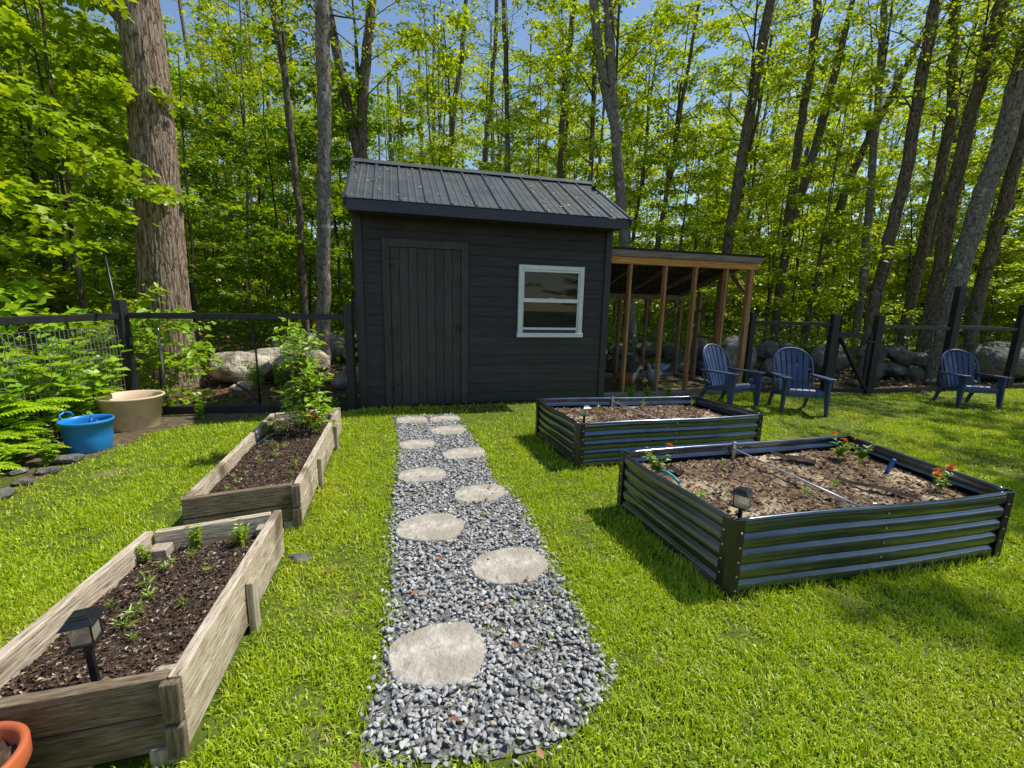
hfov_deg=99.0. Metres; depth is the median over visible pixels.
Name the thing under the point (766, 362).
wall stone
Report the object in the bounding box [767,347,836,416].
garden chair
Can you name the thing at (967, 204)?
sapling
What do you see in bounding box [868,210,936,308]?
sapling
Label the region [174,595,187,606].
seedling
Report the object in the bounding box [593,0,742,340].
forest tree
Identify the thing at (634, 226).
sapling
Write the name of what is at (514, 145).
sapling
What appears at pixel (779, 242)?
sapling
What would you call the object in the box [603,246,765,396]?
chicken run
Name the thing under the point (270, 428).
herb plant
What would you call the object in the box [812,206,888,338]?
sapling
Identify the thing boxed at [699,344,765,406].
garden chair
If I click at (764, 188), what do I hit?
sapling
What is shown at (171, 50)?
forest tree
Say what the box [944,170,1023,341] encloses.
sapling
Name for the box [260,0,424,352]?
tree
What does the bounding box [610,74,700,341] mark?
sapling
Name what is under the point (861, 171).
sapling
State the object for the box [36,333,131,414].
leafy plant
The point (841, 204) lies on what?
tree
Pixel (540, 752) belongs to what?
fallen leaves
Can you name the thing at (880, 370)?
wall stone
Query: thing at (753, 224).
sapling
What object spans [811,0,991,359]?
tree
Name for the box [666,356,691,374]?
wall stone
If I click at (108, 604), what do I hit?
seedling
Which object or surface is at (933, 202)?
tree
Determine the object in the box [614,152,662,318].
sapling
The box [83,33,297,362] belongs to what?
sapling
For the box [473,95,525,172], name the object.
sapling
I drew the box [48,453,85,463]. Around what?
edging stone
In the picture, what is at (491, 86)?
tree
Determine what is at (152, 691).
wooden raised bed
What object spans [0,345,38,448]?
leafy plant
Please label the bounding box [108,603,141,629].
seedling
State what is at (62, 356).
leafy plant
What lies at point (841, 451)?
marigold
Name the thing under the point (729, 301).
sapling
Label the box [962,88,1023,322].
forest tree
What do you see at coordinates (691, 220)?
sapling
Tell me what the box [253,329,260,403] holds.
garden stake
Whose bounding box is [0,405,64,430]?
fern
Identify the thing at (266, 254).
sapling
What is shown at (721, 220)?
sapling
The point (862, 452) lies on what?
marigold
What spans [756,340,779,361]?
wall stone
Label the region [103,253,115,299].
garden stake
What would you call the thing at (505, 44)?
tree
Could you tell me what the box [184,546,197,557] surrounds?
seedling
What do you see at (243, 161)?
sapling
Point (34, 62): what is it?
forest tree
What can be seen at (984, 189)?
tree
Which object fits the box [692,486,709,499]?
marigold
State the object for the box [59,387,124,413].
fern
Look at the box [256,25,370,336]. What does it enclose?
sapling
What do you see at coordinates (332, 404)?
weed
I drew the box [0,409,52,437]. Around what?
fern
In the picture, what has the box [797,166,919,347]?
sapling
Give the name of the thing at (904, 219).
sapling
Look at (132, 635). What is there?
seedling
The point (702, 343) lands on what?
wall stone
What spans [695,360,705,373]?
wall stone
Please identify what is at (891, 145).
forest tree
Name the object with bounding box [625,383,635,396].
weed
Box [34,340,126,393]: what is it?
leafy plant
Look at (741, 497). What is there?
solar lamp
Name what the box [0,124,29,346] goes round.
sapling
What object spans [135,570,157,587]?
seedling
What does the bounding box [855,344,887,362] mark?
wall stone
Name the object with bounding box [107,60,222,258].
sapling
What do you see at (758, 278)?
sapling
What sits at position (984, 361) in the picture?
boulder
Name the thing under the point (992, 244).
tree
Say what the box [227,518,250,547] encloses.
herb plant
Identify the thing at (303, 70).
forest tree
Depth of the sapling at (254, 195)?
18.90 m
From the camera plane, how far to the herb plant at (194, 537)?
1.98 m
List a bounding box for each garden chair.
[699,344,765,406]
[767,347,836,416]
[932,349,1011,409]
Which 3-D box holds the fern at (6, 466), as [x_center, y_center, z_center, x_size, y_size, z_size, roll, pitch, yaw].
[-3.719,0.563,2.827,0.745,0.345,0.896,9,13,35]
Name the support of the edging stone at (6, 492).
on the dirt border
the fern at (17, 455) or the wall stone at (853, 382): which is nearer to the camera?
the fern at (17, 455)
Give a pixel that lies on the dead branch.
(251, 395)
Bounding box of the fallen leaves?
[322,418,557,767]
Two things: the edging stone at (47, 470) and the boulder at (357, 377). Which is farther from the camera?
the boulder at (357, 377)
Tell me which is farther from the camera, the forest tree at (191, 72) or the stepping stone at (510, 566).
the forest tree at (191, 72)
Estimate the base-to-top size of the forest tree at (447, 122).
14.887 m
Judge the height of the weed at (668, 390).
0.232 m
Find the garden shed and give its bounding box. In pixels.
[342,158,632,407]
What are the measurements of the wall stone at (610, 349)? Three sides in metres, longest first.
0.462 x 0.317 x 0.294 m
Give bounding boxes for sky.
[1,0,1023,319]
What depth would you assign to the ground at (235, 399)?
6.92 m
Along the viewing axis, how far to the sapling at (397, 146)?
15.72 m
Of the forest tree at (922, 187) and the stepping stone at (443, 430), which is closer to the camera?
the stepping stone at (443, 430)
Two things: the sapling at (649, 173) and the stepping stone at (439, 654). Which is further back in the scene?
the sapling at (649, 173)
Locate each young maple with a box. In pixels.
[0,0,108,307]
[0,0,184,366]
[0,0,242,375]
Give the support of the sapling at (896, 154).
on the ground at (235, 399)
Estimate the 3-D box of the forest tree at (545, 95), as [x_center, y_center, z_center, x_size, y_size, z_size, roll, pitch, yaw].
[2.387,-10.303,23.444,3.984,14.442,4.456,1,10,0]
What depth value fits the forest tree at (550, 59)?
10.97 m
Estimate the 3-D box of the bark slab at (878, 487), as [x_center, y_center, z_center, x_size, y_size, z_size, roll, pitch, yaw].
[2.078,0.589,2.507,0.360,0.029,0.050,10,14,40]
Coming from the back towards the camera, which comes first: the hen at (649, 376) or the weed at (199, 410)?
the hen at (649, 376)
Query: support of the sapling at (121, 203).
on the ground at (235, 399)
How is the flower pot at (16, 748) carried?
on the lawn at (158, 513)
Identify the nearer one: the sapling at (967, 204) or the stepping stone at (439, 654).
the stepping stone at (439, 654)
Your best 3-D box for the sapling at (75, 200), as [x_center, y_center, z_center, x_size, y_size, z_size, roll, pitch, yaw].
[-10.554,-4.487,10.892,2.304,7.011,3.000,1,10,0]
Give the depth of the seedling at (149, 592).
1.63 m
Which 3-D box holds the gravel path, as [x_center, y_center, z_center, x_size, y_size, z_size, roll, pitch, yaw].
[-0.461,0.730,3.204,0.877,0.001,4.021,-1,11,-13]
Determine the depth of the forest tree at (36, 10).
11.60 m
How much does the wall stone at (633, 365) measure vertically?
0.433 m
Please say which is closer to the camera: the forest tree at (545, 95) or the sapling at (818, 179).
the sapling at (818, 179)
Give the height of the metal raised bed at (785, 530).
0.405 m
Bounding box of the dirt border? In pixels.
[0,411,347,502]
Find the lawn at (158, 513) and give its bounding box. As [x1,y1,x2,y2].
[0,389,1023,767]
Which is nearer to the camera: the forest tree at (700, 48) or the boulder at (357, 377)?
the boulder at (357, 377)
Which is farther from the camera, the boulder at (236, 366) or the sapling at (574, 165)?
the sapling at (574, 165)
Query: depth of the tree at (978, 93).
8.56 m
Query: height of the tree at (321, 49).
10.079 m
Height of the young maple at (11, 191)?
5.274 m
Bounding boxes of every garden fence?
[0,300,138,443]
[127,304,357,414]
[742,312,831,391]
[873,286,1023,393]
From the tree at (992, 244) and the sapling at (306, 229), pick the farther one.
the sapling at (306, 229)
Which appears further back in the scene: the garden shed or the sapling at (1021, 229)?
the sapling at (1021, 229)
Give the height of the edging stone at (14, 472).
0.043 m
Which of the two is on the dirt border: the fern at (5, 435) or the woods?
the fern at (5, 435)
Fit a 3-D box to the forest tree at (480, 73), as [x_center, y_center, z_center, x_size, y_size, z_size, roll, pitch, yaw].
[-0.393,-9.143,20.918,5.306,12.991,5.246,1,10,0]
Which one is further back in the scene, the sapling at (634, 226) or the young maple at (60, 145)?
the sapling at (634, 226)
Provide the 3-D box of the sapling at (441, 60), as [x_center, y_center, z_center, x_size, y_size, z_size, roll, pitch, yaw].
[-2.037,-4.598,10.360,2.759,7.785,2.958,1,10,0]
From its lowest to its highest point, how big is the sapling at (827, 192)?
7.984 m
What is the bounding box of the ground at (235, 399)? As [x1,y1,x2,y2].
[2,305,1023,444]
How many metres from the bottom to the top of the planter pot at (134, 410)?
0.334 m
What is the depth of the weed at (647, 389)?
6.46 m
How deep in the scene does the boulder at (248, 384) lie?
6.42 m
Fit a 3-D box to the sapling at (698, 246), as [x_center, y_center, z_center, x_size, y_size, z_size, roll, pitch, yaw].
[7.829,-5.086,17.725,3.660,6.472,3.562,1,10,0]
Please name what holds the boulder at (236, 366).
on the ground at (235, 399)
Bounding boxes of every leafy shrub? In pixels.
[0,278,122,398]
[62,282,205,389]
[64,307,222,413]
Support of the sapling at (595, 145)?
on the ground at (235, 399)
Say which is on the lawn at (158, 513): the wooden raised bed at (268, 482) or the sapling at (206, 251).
the wooden raised bed at (268, 482)
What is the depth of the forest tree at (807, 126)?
22.41 m
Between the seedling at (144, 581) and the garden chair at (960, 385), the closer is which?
the seedling at (144, 581)
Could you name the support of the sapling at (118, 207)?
on the ground at (235, 399)
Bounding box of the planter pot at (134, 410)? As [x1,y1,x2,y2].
[93,390,164,431]
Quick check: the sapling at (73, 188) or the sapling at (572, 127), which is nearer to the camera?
the sapling at (73, 188)
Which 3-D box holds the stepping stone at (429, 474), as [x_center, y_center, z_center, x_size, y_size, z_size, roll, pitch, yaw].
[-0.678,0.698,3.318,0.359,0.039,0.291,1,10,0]
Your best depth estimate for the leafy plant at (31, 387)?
3.60 m
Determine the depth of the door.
5.43 m
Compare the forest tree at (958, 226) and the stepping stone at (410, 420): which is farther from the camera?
the forest tree at (958, 226)
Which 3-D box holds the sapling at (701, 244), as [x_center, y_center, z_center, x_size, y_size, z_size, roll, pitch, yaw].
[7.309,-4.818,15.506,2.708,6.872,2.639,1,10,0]
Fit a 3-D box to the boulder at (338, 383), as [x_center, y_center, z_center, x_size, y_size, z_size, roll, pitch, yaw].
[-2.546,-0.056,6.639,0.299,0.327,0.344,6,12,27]
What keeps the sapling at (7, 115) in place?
on the ground at (235, 399)
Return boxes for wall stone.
[606,356,626,371]
[607,344,627,357]
[626,352,647,371]
[635,341,656,358]
[651,362,672,371]
[661,342,680,359]
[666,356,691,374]
[690,338,707,360]
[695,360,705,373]
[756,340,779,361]
[758,358,781,376]
[761,377,771,383]
[778,342,797,362]
[844,379,858,385]
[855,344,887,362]
[856,356,888,377]
[883,360,906,378]
[886,344,916,366]
[898,366,924,381]
[911,352,928,365]
[922,378,936,385]
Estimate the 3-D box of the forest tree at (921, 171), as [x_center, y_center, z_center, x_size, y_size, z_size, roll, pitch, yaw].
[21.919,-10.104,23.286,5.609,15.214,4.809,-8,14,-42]
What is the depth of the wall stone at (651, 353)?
8.77 m
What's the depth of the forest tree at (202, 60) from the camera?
21.00 m
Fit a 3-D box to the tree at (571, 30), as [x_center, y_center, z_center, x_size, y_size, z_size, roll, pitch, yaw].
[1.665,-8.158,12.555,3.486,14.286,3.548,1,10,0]
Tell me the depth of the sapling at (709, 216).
11.79 m
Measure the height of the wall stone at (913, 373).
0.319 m
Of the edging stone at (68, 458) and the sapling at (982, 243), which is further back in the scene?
the sapling at (982, 243)
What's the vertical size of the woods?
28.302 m
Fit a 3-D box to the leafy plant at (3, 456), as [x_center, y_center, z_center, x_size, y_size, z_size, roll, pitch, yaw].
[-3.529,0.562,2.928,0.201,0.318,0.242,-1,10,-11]
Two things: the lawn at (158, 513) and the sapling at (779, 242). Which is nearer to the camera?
the lawn at (158, 513)
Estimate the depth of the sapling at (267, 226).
22.06 m
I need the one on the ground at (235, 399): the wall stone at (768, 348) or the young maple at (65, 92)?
the young maple at (65, 92)
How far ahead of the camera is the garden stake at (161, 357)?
5.02 m
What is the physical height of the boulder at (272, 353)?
0.598 m
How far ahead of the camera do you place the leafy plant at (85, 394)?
4.03 m
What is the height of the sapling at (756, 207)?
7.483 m
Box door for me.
[381,238,467,405]
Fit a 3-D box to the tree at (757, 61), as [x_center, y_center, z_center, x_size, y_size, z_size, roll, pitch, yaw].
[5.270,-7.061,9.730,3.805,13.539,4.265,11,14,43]
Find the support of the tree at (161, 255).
on the ground at (235, 399)
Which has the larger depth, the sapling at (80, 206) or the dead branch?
the sapling at (80, 206)
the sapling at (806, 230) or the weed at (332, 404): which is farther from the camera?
the sapling at (806, 230)
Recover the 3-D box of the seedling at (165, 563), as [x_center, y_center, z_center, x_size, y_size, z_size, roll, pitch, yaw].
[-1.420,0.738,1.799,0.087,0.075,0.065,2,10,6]
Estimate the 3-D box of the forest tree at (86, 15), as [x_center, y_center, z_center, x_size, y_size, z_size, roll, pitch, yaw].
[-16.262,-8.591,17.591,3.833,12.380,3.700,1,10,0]
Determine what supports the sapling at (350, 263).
on the ground at (235, 399)
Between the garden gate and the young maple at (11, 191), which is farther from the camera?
the garden gate
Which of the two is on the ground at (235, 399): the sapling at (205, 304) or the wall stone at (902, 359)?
the sapling at (205, 304)
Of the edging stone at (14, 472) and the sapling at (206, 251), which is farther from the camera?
the sapling at (206, 251)
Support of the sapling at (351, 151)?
on the ground at (235, 399)
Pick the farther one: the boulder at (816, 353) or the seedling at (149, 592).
the boulder at (816, 353)
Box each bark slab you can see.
[666,465,684,472]
[771,451,815,463]
[836,476,916,497]
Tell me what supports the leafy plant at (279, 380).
on the ground at (235, 399)
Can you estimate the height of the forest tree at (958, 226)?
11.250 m
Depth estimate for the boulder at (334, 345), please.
9.06 m
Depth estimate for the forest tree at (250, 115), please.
17.05 m
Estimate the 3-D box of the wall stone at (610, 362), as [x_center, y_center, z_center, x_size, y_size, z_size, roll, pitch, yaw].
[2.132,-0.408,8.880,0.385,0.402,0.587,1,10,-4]
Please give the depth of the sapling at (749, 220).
19.66 m
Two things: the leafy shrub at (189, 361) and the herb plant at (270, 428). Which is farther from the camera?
the leafy shrub at (189, 361)
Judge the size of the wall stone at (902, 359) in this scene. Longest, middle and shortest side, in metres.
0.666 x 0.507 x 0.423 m
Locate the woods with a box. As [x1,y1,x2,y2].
[0,0,1023,343]
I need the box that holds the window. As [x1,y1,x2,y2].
[516,264,584,336]
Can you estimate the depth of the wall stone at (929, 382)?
8.16 m
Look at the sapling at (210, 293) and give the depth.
13.51 m
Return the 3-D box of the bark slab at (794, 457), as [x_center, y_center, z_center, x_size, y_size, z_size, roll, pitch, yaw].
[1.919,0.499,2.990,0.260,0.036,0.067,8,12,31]
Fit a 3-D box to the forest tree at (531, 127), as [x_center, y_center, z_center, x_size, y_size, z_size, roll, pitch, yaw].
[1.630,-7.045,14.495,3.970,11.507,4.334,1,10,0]
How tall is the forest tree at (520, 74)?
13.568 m
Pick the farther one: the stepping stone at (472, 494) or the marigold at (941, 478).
the stepping stone at (472, 494)
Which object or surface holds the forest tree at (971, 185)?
on the ground at (235, 399)
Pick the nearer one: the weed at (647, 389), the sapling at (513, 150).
the weed at (647, 389)
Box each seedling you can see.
[103,598,118,608]
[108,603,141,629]
[125,598,146,617]
[125,630,138,642]
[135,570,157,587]
[140,584,156,598]
[152,556,175,570]
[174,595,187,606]
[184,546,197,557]
[201,563,211,573]
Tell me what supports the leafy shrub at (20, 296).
on the ground at (235, 399)
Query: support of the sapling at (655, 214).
on the ground at (235, 399)
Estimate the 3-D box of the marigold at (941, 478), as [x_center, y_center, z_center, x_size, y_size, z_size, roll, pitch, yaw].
[2.488,0.532,2.527,0.179,0.169,0.106,-7,13,-38]
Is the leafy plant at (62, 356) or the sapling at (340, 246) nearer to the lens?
the leafy plant at (62, 356)
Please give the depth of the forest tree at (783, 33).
14.27 m
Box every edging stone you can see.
[0,487,15,499]
[8,467,28,475]
[11,477,34,485]
[34,466,59,474]
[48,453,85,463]
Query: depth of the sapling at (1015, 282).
10.63 m
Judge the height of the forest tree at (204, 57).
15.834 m
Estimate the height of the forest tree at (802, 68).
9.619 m
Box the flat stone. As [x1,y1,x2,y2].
[287,553,311,562]
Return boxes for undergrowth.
[2,306,1023,371]
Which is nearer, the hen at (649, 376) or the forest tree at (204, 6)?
the hen at (649, 376)
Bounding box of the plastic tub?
[56,411,114,453]
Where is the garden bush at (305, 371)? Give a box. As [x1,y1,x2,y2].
[265,317,341,432]
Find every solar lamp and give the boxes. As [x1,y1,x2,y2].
[56,606,105,681]
[579,405,591,422]
[730,486,754,517]
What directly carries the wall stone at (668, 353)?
on the wall stone at (680, 367)
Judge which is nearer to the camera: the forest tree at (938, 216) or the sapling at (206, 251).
the forest tree at (938, 216)
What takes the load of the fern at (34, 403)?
on the ground at (235, 399)
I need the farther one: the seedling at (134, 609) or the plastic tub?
the plastic tub
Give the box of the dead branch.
[228,378,258,402]
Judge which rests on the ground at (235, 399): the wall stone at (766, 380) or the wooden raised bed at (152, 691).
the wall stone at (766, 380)
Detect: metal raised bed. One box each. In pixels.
[535,396,763,469]
[617,435,1014,597]
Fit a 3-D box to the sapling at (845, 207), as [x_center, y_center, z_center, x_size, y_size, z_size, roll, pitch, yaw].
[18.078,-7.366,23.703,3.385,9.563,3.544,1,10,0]
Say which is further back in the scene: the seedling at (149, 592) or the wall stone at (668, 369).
the wall stone at (668, 369)
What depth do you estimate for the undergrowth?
11.48 m
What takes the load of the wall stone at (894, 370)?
on the ground at (235, 399)
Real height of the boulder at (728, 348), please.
0.864 m
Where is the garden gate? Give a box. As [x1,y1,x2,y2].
[820,314,885,394]
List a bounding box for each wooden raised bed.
[0,510,283,767]
[181,407,341,530]
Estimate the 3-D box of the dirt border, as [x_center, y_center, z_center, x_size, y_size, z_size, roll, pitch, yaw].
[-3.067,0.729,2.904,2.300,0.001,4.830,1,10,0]
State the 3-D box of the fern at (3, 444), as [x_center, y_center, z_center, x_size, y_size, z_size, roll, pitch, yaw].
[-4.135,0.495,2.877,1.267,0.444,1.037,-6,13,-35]
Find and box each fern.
[0,397,84,425]
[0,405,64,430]
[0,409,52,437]
[0,425,53,448]
[0,438,71,465]
[0,442,11,446]
[0,448,32,469]
[6,402,71,421]
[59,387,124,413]
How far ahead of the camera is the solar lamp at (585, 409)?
3.58 m
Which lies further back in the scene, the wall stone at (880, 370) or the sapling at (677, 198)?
the sapling at (677, 198)
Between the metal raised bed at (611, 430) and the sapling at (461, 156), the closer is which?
the metal raised bed at (611, 430)
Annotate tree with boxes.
[0,5,114,231]
[1,0,123,337]
[17,8,127,293]
[41,9,226,237]
[100,0,205,392]
[117,75,226,223]
[164,0,316,342]
[164,20,245,319]
[172,20,293,320]
[176,22,265,241]
[180,11,302,323]
[182,20,292,254]
[206,0,346,337]
[219,38,303,280]
[227,0,350,239]
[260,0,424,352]
[271,43,368,239]
[276,0,428,373]
[354,45,444,163]
[380,5,497,165]
[384,0,479,166]
[394,53,483,167]
[435,0,583,172]
[436,0,546,162]
[455,30,545,174]
[488,35,582,175]
[509,0,625,178]
[511,0,628,189]
[525,68,597,174]
[528,0,652,180]
[552,0,704,352]
[586,54,676,331]
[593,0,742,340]
[615,0,745,342]
[655,0,842,218]
[678,0,858,342]
[679,51,811,325]
[684,0,838,335]
[734,66,867,269]
[738,43,843,250]
[743,0,881,342]
[759,18,910,283]
[797,0,960,348]
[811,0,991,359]
[816,44,940,281]
[836,0,1023,372]
[867,0,1023,365]
[874,58,992,260]
[875,27,1007,345]
[886,0,1019,348]
[887,0,1023,342]
[910,56,1023,349]
[915,3,1023,299]
[920,0,1023,380]
[927,28,1023,315]
[955,67,1021,258]
[958,16,1023,378]
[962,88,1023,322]
[1015,199,1023,206]
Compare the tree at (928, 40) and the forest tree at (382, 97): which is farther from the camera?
the forest tree at (382, 97)
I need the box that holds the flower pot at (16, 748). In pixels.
[0,721,32,767]
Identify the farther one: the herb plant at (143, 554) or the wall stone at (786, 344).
the wall stone at (786, 344)
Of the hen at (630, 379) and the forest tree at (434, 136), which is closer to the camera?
the hen at (630, 379)
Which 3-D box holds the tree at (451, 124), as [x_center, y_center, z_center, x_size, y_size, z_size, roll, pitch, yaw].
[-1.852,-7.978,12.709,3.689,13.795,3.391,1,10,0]
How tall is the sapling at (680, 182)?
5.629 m
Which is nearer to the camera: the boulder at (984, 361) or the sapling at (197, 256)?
the boulder at (984, 361)
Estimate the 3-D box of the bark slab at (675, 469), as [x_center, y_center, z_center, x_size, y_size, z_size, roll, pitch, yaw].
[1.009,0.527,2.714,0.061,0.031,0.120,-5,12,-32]
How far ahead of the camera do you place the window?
5.80 m
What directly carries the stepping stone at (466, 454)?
on the gravel path
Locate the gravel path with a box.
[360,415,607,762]
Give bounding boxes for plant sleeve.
[658,469,680,483]
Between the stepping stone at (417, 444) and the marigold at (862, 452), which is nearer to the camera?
the marigold at (862, 452)
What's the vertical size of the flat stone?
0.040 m
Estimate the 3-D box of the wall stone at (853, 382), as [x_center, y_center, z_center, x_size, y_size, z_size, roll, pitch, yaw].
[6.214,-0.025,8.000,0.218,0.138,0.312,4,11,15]
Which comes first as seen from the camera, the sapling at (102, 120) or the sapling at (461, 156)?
the sapling at (102, 120)
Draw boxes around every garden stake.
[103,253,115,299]
[156,321,168,405]
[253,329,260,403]
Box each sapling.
[0,0,145,358]
[0,36,136,357]
[0,49,101,365]
[0,60,135,348]
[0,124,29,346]
[1,25,94,343]
[1,34,108,272]
[9,53,136,328]
[30,179,130,302]
[58,90,221,304]
[72,110,133,269]
[74,98,221,301]
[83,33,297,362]
[86,33,257,330]
[95,128,202,302]
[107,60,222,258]
[122,178,202,307]
[127,120,257,319]
[178,132,249,321]
[181,187,235,283]
[187,152,243,309]
[199,30,335,334]
[205,82,286,334]
[213,134,259,306]
[219,87,382,340]
[240,167,294,309]
[242,185,298,307]
[243,101,345,325]
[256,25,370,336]
[260,113,316,320]
[262,97,402,303]
[273,205,351,329]
[288,166,351,331]
[314,79,415,332]
[316,144,352,321]
[331,116,374,269]
[367,98,409,159]
[390,3,476,167]
[445,151,466,166]
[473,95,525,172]
[475,125,530,173]
[494,113,526,173]
[518,90,556,176]
[545,118,588,179]
[553,140,587,178]
[558,9,651,303]
[599,160,618,299]
[600,175,676,340]
[607,127,666,300]
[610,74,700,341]
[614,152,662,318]
[617,119,748,343]
[617,198,673,303]
[650,159,699,323]
[655,180,738,315]
[665,119,755,331]
[671,165,754,355]
[676,145,752,334]
[678,126,750,326]
[685,197,781,324]
[687,147,725,312]
[688,136,848,363]
[708,195,758,306]
[711,161,796,306]
[711,169,763,289]
[727,199,760,316]
[739,44,916,355]
[742,163,822,328]
[754,150,876,341]
[754,201,797,312]
[760,187,808,291]
[767,204,840,336]
[773,75,871,338]
[797,42,893,339]
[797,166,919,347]
[809,119,930,340]
[811,150,896,308]
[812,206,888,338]
[816,175,879,331]
[825,160,874,303]
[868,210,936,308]
[874,187,922,293]
[884,191,940,328]
[903,139,1023,319]
[921,145,1023,340]
[929,200,995,280]
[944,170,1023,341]
[987,205,1023,314]
[997,204,1023,284]
[1003,234,1023,290]
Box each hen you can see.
[606,364,643,390]
[645,362,670,386]
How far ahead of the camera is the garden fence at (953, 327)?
7.37 m
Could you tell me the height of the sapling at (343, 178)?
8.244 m
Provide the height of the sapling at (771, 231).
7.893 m
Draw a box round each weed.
[194,400,208,418]
[326,396,340,407]
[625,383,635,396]
[642,385,650,396]
[665,382,672,395]
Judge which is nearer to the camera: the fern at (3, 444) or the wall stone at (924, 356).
the fern at (3, 444)
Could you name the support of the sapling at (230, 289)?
on the ground at (235, 399)
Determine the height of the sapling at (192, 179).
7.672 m
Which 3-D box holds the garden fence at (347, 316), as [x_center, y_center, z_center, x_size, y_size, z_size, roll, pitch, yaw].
[-3.004,-0.267,5.021,2.300,1.320,0.103,-1,10,-11]
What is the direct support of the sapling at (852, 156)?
on the ground at (235, 399)
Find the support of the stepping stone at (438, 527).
on the gravel path
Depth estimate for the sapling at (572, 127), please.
16.08 m
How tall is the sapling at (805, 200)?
6.617 m
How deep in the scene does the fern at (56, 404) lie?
3.70 m
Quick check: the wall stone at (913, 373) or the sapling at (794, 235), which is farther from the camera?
the sapling at (794, 235)
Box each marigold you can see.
[642,443,673,472]
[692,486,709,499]
[830,431,858,458]
[850,437,876,459]
[930,464,956,489]
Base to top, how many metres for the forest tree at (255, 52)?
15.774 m
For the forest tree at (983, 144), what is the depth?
20.58 m
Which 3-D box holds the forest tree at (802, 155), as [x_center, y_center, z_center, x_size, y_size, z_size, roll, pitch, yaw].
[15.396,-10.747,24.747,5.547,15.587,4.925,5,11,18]
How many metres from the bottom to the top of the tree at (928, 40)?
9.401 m
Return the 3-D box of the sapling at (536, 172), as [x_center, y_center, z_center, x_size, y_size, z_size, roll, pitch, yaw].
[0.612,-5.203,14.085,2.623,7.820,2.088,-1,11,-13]
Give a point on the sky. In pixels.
(343, 25)
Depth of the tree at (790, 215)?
10.41 m
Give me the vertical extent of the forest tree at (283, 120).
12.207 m
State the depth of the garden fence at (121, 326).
4.20 m
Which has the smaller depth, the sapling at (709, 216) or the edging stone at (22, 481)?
the edging stone at (22, 481)
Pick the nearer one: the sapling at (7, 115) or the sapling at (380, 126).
the sapling at (7, 115)
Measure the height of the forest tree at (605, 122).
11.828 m
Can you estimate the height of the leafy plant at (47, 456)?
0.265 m
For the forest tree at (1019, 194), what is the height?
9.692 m
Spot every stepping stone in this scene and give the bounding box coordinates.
[388,621,483,690]
[395,513,463,544]
[396,416,427,424]
[397,467,445,483]
[399,439,434,450]
[430,415,459,422]
[431,426,465,435]
[442,447,484,460]
[454,484,505,503]
[470,548,547,587]
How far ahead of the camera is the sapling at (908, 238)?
18.20 m
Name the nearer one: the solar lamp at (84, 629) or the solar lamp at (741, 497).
the solar lamp at (84, 629)
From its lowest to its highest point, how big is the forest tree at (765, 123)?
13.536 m
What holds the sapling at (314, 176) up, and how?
on the ground at (235, 399)
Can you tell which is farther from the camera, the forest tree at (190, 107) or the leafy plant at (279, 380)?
the forest tree at (190, 107)
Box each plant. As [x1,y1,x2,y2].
[0,335,84,435]
[0,336,88,442]
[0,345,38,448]
[0,351,52,441]
[0,447,11,486]
[30,431,60,465]
[33,365,99,415]
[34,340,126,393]
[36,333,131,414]
[135,544,153,562]
[185,524,203,548]
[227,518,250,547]
[243,360,264,386]
[261,417,275,434]
[266,360,289,385]
[296,407,319,426]
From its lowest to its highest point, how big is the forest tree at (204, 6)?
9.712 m
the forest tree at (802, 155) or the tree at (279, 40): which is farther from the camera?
the forest tree at (802, 155)
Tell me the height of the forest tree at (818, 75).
12.620 m
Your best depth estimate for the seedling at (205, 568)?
1.79 m
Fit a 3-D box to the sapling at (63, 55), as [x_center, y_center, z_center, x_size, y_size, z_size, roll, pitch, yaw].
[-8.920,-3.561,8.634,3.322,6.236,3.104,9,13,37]
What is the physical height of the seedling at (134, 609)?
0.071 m
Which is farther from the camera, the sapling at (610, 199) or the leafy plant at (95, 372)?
the sapling at (610, 199)
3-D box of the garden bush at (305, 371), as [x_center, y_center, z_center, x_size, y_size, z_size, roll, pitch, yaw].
[-1.719,-0.046,3.667,0.531,1.026,0.563,9,13,36]
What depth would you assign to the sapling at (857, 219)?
16.78 m
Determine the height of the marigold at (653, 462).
0.200 m
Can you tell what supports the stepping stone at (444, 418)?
on the gravel path
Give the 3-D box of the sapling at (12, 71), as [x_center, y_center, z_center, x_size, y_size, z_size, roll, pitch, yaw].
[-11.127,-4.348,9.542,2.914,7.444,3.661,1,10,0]
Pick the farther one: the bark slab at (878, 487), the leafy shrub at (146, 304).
the leafy shrub at (146, 304)
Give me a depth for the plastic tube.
2.81 m
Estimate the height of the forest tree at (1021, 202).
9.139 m
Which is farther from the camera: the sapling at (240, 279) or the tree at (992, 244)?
the sapling at (240, 279)
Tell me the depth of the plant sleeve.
2.60 m
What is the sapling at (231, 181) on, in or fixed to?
on the ground at (235, 399)
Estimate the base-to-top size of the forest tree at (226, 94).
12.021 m
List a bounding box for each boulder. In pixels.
[208,351,270,382]
[228,381,260,390]
[246,345,329,379]
[271,333,345,362]
[331,370,346,389]
[345,368,359,392]
[721,335,756,377]
[802,345,849,374]
[961,341,1023,381]
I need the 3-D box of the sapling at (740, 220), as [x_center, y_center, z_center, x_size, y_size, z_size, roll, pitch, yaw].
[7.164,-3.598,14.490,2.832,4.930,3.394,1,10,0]

